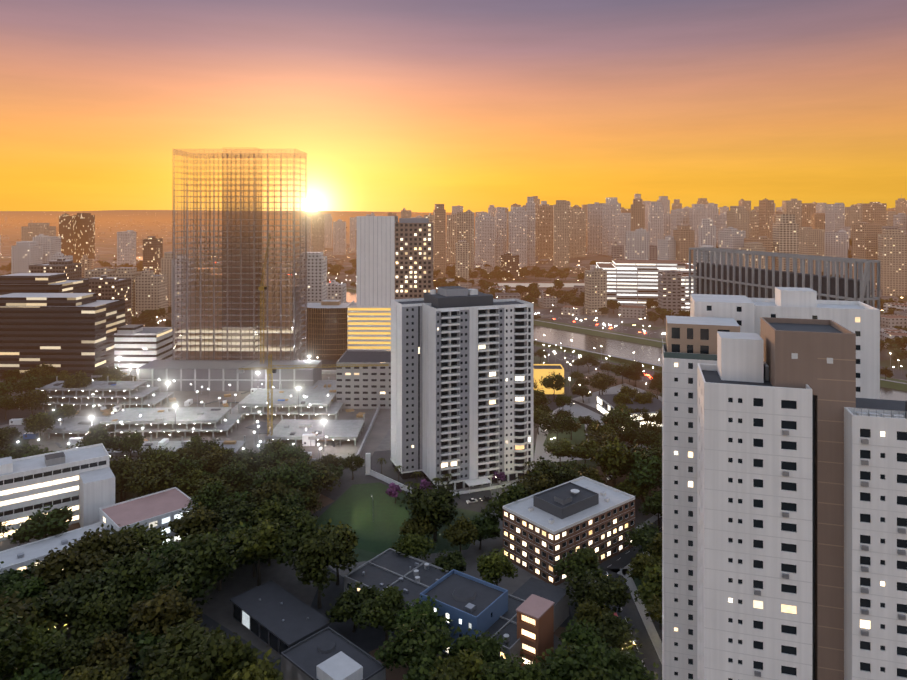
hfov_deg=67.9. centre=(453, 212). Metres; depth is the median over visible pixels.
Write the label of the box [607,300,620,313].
tree
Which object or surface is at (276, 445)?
tree
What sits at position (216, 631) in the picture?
tree
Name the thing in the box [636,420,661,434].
tree
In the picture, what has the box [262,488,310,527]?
tree
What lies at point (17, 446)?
tree
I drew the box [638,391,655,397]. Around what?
tree
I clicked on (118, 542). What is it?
tree
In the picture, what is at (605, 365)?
tree
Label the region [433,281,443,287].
tree
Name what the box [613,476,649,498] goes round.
tree
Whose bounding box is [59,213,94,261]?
high-rise building
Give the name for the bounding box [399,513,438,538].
tree
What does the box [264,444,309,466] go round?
tree
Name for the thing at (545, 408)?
tree
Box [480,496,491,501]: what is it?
car
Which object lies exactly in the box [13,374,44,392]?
tree
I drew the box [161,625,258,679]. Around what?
tree
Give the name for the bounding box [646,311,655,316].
tree
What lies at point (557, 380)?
tree
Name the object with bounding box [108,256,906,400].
river and expressway
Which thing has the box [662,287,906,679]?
residential towers
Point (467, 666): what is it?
tree
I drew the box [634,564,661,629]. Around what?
tree
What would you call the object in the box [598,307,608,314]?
tree
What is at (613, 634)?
tree
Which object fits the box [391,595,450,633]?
tree
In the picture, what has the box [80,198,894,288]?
tan city blocks
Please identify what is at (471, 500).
car
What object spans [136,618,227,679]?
tree
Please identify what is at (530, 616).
blue school complex block
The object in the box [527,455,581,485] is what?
tree
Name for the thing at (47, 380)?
tree
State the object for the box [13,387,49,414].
tree
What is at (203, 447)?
tree
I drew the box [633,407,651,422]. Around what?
tree
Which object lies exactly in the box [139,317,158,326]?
tree
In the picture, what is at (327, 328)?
office building
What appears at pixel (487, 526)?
tree
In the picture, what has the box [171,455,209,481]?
tree
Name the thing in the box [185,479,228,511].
tree
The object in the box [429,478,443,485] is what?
palm tree
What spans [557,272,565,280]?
tree
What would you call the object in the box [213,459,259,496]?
tree
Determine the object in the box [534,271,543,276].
tree
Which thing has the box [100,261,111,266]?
tree
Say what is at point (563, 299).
tree
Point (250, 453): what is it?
tree
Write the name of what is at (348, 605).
tree
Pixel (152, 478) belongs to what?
tree
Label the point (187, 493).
tree
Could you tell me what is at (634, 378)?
tree
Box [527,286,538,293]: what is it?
tree
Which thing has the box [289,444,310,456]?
tree
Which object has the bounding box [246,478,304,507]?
tree
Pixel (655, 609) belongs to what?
tree
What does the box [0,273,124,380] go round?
office building
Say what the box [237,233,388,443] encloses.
tower cranes
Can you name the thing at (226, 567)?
tree
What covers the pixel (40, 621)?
tree
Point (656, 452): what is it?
tree
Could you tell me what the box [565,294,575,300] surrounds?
tree
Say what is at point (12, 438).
tree
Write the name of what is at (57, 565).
tree
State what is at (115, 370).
tree
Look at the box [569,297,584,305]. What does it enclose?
tree
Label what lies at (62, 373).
tree
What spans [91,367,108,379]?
tree
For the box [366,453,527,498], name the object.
perimeter wall
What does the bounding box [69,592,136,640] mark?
tree
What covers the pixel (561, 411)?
tree
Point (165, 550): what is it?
tree
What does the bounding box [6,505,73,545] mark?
tree
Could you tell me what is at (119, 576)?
tree
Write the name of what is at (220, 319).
office tower under construction
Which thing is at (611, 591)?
tree
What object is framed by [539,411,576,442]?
tree
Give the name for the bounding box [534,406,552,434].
tree
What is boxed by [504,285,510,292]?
tree
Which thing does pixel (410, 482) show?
flower tree
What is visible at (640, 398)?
tree
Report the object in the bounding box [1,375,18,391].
tree
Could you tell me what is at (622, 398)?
tree
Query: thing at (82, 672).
tree
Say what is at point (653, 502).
tree
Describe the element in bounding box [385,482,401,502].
flower tree
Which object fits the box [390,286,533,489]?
residential tower
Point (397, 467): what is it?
palm tree
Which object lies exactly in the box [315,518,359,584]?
tree
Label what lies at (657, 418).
tree
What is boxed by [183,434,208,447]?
tree
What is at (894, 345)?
tree
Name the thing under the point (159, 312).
tree
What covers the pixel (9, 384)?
tree
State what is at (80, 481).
office block
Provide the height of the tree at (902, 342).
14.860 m
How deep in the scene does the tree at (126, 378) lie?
426.90 m
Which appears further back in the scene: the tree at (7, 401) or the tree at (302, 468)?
the tree at (7, 401)
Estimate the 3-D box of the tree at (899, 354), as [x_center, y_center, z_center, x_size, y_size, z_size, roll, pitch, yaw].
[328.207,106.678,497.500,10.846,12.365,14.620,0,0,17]
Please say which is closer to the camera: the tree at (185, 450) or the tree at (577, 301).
the tree at (185, 450)
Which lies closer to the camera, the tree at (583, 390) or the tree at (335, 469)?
the tree at (335, 469)
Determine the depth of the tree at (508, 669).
145.83 m
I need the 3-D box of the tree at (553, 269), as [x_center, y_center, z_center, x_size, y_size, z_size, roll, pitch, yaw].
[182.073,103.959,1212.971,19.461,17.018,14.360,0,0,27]
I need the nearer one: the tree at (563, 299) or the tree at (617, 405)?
the tree at (617, 405)
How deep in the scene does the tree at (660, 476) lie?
253.97 m
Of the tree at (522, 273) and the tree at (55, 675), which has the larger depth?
the tree at (522, 273)
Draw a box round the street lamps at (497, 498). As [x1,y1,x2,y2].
[18,377,635,650]
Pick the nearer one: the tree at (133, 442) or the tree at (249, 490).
the tree at (249, 490)
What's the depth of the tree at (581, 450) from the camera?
289.03 m
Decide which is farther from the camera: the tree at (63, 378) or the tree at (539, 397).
the tree at (63, 378)
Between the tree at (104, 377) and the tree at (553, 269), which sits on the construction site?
the tree at (104, 377)
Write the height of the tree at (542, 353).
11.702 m
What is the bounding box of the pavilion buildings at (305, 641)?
[230,580,385,679]
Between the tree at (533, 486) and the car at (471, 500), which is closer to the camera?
the tree at (533, 486)
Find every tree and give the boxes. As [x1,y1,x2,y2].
[0,381,17,397]
[0,383,12,396]
[0,394,21,419]
[0,427,14,448]
[0,444,30,457]
[0,444,50,458]
[0,512,11,537]
[0,561,14,593]
[0,562,37,591]
[0,574,51,604]
[0,590,34,625]
[0,606,31,679]
[0,622,71,679]
[1,369,21,379]
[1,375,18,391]
[1,426,21,442]
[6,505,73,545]
[7,442,38,450]
[10,662,64,679]
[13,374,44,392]
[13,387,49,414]
[18,593,63,633]
[18,623,117,677]
[20,365,53,381]
[21,410,57,439]
[22,542,112,594]
[29,569,106,638]
[32,374,59,385]
[35,362,57,372]
[51,403,78,420]
[52,370,71,377]
[58,374,73,380]
[61,370,91,387]
[61,660,132,679]
[66,523,140,572]
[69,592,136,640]
[75,423,122,451]
[76,549,171,635]
[81,630,138,678]
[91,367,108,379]
[93,372,120,380]
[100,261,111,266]
[106,366,125,377]
[106,522,172,558]
[109,454,142,501]
[109,456,146,501]
[111,430,145,458]
[119,375,135,380]
[124,459,174,496]
[125,621,184,679]
[126,550,154,600]
[126,567,185,626]
[127,580,202,649]
[131,315,139,323]
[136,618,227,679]
[137,446,174,463]
[138,309,155,320]
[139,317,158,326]
[139,654,217,679]
[142,445,189,474]
[145,536,181,571]
[151,308,167,321]
[152,531,244,609]
[155,471,176,491]
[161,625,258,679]
[164,319,171,326]
[168,501,226,540]
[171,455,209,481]
[171,466,206,493]
[176,446,201,461]
[176,476,209,496]
[179,529,221,543]
[182,437,223,469]
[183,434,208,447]
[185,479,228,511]
[185,533,238,590]
[188,472,239,509]
[196,447,231,475]
[198,627,226,643]
[201,468,222,478]
[209,496,260,536]
[210,445,234,456]
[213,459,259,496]
[216,489,253,509]
[218,646,282,679]
[220,523,274,577]
[224,450,273,478]
[226,518,291,585]
[227,447,259,465]
[233,477,257,495]
[236,484,260,497]
[245,496,303,528]
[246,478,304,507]
[249,515,287,564]
[250,460,312,496]
[258,438,296,457]
[258,454,302,477]
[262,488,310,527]
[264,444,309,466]
[275,510,328,584]
[287,528,358,608]
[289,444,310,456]
[290,459,324,490]
[292,457,340,493]
[300,487,323,513]
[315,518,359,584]
[316,454,342,466]
[322,463,343,489]
[325,582,379,631]
[327,268,334,274]
[338,453,364,479]
[344,270,353,274]
[353,584,405,646]
[374,614,461,679]
[377,458,386,473]
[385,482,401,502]
[390,530,435,559]
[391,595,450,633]
[393,465,404,481]
[397,482,459,541]
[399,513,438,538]
[403,481,413,491]
[410,495,454,539]
[411,471,423,482]
[415,479,432,489]
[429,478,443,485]
[429,648,493,679]
[429,663,465,679]
[431,549,466,572]
[433,270,440,275]
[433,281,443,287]
[437,277,446,282]
[441,473,453,482]
[442,513,478,559]
[446,270,454,276]
[446,281,459,285]
[449,628,508,668]
[450,276,459,282]
[469,271,477,277]
[471,513,500,549]
[473,649,556,679]
[476,548,517,585]
[478,279,486,290]
[480,283,489,289]
[481,481,528,520]
[482,273,492,281]
[489,287,502,298]
[492,471,504,484]
[495,273,505,281]
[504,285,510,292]
[505,273,513,277]
[515,285,527,298]
[515,470,554,495]
[519,271,528,276]
[522,295,535,302]
[523,462,533,469]
[527,283,539,289]
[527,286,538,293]
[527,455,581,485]
[529,269,538,278]
[529,289,540,298]
[532,639,607,676]
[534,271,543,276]
[534,347,547,362]
[534,388,551,405]
[534,403,552,414]
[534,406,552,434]
[539,371,565,401]
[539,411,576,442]
[543,632,633,679]
[544,438,578,466]
[545,273,554,277]
[545,287,555,294]
[549,266,557,271]
[552,545,606,596]
[553,279,563,289]
[553,409,573,418]
[554,292,561,297]
[554,393,573,407]
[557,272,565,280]
[557,295,571,303]
[558,616,609,655]
[561,460,589,475]
[563,569,631,612]
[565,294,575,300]
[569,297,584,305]
[569,371,584,380]
[569,661,609,679]
[570,438,598,463]
[571,385,591,402]
[571,421,581,439]
[571,611,643,655]
[572,358,581,371]
[572,598,615,631]
[575,377,588,385]
[577,272,584,281]
[578,415,594,426]
[578,465,606,484]
[579,292,584,297]
[579,354,599,373]
[584,419,599,433]
[584,428,622,448]
[587,422,619,439]
[588,371,617,394]
[589,376,608,394]
[590,437,634,486]
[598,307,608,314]
[599,362,614,372]
[599,410,640,432]
[601,467,626,483]
[602,646,661,679]
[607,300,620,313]
[607,407,634,429]
[609,362,630,383]
[610,401,633,414]
[613,392,633,403]
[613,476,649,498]
[617,385,638,397]
[617,439,661,458]
[618,423,651,446]
[620,451,661,503]
[621,521,661,552]
[623,360,645,386]
[626,552,661,583]
[628,374,641,386]
[632,393,652,403]
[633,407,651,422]
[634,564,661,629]
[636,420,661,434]
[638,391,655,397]
[638,489,661,529]
[639,430,661,450]
[644,532,661,558]
[644,594,661,623]
[645,298,657,311]
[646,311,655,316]
[647,377,661,396]
[648,314,659,324]
[648,372,661,392]
[648,410,661,424]
[654,307,673,323]
[657,472,661,488]
[677,310,689,316]
[875,299,885,308]
[880,298,897,308]
[880,340,885,351]
[880,367,893,379]
[884,307,901,314]
[885,336,906,348]
[886,344,901,348]
[887,346,906,357]
[888,349,906,364]
[894,325,906,330]
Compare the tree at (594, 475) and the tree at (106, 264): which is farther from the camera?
the tree at (106, 264)
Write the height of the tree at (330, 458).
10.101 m
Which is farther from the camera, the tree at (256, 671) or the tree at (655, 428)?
the tree at (655, 428)
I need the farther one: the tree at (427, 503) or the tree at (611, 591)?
the tree at (427, 503)
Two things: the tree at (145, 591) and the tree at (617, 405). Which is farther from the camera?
the tree at (617, 405)
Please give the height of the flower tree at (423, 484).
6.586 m
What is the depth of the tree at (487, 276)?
1086.38 m
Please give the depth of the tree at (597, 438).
295.71 m
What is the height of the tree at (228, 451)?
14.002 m
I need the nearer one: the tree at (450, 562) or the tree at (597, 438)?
the tree at (450, 562)
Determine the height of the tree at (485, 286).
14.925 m
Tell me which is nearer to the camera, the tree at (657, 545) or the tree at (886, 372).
the tree at (657, 545)
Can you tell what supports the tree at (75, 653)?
on the ground at (218, 612)
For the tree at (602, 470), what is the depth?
278.92 m
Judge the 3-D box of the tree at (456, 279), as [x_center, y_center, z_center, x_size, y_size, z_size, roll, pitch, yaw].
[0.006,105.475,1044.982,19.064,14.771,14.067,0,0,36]
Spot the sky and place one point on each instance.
(219, 105)
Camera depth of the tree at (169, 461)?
270.38 m
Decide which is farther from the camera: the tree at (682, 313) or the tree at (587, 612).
the tree at (682, 313)
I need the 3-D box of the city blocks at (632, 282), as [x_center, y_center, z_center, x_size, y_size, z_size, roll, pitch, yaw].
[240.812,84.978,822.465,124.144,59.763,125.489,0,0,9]
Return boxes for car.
[466,498,477,503]
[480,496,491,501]
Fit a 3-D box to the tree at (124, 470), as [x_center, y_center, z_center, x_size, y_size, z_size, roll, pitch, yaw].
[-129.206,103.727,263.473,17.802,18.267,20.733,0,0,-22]
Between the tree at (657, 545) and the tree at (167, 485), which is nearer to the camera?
the tree at (657, 545)
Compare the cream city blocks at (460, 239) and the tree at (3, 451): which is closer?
the tree at (3, 451)
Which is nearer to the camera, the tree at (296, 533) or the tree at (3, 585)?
the tree at (3, 585)
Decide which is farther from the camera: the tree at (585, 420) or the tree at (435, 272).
the tree at (435, 272)
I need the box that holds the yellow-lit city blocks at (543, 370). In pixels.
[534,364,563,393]
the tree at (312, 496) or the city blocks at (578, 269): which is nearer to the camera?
the tree at (312, 496)
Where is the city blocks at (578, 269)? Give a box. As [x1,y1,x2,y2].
[1,219,587,347]
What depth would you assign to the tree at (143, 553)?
192.46 m
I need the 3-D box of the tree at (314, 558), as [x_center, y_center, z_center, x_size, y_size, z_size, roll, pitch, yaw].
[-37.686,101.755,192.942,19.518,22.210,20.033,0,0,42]
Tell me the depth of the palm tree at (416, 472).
270.14 m
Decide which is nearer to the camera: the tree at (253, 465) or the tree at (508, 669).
the tree at (508, 669)
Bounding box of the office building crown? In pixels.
[689,247,879,309]
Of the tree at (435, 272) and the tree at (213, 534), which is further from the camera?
the tree at (435, 272)
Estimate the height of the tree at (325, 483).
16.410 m
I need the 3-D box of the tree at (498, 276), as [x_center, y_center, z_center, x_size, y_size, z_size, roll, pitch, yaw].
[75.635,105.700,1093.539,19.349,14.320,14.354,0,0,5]
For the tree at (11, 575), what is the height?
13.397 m
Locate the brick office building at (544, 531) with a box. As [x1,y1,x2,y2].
[503,476,634,585]
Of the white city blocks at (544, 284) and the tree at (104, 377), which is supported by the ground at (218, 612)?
the white city blocks at (544, 284)
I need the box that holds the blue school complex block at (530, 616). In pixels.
[344,548,568,666]
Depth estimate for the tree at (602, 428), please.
312.18 m
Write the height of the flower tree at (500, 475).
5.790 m
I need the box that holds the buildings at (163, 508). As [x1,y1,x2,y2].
[0,487,197,577]
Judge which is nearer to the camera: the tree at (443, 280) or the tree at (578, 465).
the tree at (578, 465)
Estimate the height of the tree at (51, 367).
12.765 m
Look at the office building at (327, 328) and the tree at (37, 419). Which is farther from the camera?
the office building at (327, 328)
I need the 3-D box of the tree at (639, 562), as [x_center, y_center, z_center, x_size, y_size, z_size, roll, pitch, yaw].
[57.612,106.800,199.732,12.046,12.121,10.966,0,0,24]
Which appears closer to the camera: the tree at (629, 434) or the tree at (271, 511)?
the tree at (271, 511)
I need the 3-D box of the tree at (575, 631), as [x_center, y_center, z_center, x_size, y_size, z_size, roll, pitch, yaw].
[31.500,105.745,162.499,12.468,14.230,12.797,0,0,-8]
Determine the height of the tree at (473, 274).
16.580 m
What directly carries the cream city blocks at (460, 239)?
on the ground at (218, 612)
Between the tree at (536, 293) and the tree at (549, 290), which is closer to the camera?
the tree at (536, 293)
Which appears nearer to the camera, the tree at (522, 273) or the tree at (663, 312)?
the tree at (663, 312)
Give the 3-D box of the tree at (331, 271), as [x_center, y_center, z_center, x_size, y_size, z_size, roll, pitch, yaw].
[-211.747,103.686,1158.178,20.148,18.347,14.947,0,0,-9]
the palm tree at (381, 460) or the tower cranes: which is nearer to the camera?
the palm tree at (381, 460)
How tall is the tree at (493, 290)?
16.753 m
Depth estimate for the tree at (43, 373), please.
422.54 m
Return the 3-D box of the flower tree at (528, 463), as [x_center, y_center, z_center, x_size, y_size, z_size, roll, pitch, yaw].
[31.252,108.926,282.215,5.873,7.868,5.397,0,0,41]
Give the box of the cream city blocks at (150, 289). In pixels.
[21,195,906,319]
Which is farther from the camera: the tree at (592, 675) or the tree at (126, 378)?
the tree at (126, 378)
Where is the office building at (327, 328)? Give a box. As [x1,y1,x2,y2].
[301,300,349,359]
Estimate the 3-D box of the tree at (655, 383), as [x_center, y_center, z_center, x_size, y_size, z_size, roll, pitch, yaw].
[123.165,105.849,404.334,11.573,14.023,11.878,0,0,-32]
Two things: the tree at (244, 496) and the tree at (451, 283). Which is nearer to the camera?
the tree at (244, 496)
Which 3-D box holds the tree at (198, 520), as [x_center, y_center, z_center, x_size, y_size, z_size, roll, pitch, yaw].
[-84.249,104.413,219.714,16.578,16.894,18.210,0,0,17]
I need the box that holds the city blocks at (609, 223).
[0,194,906,408]
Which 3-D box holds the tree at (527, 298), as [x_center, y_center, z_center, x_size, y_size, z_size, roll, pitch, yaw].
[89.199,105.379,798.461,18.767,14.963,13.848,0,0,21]
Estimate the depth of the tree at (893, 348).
508.74 m
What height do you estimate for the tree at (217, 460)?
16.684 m
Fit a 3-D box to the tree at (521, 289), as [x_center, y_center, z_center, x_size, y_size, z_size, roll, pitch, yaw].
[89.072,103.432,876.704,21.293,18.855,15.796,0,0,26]
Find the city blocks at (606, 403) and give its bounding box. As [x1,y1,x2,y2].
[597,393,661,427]
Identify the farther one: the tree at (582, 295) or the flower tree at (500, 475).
the tree at (582, 295)
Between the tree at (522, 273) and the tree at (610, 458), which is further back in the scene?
the tree at (522, 273)
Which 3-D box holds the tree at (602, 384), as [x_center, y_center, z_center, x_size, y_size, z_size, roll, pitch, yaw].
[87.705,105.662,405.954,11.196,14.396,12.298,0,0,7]
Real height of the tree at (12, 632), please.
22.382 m
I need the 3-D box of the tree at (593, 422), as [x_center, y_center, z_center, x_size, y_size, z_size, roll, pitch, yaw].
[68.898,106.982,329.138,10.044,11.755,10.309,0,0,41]
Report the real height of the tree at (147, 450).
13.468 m
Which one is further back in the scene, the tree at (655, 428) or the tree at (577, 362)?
the tree at (577, 362)
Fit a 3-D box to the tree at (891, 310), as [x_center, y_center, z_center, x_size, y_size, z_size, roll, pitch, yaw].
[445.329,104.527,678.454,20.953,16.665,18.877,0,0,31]
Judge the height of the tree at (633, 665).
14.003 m
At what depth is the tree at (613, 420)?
329.07 m
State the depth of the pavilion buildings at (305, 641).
170.75 m
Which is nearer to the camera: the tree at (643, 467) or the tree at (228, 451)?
the tree at (643, 467)
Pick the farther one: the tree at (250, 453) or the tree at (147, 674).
the tree at (250, 453)
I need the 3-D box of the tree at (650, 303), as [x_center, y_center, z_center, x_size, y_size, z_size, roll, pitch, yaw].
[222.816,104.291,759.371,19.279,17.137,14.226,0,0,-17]
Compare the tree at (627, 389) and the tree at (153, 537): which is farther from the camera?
the tree at (627, 389)
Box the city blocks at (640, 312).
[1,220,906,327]
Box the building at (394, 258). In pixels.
[347,216,432,349]
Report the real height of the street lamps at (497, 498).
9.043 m
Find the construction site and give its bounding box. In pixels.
[9,356,390,465]
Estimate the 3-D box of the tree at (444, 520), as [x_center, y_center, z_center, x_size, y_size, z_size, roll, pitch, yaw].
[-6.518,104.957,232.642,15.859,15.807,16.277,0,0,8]
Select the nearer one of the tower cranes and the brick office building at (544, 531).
the brick office building at (544, 531)
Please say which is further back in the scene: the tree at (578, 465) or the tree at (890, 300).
the tree at (890, 300)
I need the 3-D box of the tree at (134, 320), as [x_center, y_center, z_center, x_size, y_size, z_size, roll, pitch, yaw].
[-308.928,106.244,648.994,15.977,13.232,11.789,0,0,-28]
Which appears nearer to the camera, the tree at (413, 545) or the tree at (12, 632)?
the tree at (12, 632)
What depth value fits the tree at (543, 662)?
156.26 m
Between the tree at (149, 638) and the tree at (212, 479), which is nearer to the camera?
the tree at (149, 638)
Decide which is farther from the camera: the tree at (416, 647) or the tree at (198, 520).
the tree at (198, 520)
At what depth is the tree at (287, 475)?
247.52 m
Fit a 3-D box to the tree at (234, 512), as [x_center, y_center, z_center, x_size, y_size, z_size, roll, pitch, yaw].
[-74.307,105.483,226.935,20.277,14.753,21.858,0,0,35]
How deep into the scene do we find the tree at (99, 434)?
288.25 m
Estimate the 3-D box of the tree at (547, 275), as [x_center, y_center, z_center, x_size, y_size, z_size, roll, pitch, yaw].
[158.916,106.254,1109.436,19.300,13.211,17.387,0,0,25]
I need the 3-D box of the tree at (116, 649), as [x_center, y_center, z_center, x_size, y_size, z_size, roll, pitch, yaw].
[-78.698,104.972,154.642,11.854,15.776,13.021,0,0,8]
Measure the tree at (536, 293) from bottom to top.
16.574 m
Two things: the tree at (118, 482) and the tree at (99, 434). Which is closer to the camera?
the tree at (118, 482)
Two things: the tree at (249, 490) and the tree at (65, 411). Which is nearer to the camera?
the tree at (249, 490)
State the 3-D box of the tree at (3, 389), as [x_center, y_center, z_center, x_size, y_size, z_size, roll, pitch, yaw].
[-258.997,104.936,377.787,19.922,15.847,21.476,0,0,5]
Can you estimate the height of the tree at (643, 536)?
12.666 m
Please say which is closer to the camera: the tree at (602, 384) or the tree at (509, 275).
the tree at (602, 384)
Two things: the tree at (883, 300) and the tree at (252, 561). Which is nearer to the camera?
the tree at (252, 561)
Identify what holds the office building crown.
on the ground at (218, 612)
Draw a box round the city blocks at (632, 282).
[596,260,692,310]
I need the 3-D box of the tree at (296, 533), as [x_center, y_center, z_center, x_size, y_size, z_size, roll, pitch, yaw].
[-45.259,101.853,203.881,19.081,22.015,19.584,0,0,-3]
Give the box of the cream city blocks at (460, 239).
[189,201,798,282]
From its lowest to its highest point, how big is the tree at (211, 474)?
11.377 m
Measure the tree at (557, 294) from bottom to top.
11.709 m
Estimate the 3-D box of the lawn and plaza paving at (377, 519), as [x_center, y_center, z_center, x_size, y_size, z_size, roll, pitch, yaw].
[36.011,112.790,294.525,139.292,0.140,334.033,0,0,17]
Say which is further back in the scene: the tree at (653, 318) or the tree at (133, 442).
the tree at (653, 318)
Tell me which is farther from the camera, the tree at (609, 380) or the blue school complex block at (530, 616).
the tree at (609, 380)
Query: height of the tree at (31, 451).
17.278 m
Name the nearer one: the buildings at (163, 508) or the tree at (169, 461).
the buildings at (163, 508)
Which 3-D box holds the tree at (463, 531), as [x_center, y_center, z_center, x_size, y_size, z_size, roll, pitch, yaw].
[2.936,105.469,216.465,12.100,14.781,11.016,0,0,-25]
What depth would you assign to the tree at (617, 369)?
441.60 m
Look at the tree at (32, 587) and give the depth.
179.42 m
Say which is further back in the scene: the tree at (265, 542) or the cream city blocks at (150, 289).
the cream city blocks at (150, 289)
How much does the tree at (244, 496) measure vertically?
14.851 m
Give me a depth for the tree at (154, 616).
165.48 m
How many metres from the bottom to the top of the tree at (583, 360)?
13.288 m
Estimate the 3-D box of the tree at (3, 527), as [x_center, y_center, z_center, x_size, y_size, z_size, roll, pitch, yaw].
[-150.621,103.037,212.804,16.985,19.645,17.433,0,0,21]
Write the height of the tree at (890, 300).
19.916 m
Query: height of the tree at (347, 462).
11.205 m
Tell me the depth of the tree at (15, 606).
167.90 m
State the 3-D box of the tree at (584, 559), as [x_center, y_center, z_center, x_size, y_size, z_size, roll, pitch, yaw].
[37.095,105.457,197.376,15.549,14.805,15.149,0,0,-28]
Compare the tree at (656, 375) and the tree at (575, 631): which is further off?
the tree at (656, 375)
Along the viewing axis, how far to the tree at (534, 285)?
901.65 m
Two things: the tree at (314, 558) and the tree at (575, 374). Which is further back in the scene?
the tree at (575, 374)
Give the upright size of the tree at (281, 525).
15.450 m
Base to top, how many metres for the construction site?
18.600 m
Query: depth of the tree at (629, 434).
311.02 m
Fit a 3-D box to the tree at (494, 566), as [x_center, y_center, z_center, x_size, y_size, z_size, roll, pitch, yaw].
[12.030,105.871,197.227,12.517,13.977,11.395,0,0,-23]
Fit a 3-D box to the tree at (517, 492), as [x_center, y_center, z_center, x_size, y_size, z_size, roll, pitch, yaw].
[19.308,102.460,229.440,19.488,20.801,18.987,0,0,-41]
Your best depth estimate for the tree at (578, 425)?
332.66 m
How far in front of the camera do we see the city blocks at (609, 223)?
1106.54 m
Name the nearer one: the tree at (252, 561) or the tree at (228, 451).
the tree at (252, 561)
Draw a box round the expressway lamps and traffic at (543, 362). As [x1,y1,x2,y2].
[17,257,901,457]
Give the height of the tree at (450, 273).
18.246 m
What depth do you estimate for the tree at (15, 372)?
434.61 m
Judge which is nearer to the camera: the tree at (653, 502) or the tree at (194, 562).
the tree at (194, 562)
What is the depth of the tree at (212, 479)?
248.11 m
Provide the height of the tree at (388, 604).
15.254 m
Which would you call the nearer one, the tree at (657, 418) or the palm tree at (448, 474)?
the palm tree at (448, 474)
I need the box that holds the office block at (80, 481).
[0,443,114,540]
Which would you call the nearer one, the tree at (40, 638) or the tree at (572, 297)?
the tree at (40, 638)
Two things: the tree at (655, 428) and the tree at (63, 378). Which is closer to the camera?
the tree at (655, 428)
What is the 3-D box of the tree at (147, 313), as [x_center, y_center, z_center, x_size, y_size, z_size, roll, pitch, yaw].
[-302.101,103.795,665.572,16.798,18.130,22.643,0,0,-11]
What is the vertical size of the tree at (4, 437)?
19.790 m
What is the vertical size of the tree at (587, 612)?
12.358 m
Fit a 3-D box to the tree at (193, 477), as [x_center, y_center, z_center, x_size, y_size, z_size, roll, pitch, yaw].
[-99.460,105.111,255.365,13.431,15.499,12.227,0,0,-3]
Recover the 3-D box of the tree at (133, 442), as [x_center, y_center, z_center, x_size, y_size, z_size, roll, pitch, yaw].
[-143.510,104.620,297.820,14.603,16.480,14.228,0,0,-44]
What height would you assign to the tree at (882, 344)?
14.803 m
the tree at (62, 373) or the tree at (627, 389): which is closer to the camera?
the tree at (627, 389)
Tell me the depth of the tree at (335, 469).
274.85 m
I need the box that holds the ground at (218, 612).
[0,210,906,679]
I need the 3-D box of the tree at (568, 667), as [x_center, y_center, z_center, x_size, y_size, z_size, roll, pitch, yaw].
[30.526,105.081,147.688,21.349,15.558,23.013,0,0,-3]
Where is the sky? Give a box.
[0,0,906,213]
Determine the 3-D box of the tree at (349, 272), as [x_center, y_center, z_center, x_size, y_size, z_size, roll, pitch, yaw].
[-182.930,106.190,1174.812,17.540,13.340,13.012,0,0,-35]
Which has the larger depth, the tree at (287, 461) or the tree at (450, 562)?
the tree at (287, 461)
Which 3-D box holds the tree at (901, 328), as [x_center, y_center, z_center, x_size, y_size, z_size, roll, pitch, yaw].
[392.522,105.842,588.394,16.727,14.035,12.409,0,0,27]
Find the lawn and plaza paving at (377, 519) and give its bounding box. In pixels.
[313,383,661,679]
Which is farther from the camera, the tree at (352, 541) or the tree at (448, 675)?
the tree at (352, 541)
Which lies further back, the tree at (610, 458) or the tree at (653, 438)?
the tree at (653, 438)
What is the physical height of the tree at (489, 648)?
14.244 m
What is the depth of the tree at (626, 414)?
337.88 m
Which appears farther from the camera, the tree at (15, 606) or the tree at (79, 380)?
the tree at (79, 380)
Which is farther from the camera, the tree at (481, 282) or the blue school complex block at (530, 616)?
the tree at (481, 282)
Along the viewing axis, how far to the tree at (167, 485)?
257.24 m
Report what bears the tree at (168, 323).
on the ground at (218, 612)
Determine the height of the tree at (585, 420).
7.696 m
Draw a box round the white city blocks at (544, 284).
[494,282,584,286]
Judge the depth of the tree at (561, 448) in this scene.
292.38 m
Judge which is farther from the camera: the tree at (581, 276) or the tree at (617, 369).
the tree at (581, 276)
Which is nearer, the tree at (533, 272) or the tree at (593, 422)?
the tree at (593, 422)
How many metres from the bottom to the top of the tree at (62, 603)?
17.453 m

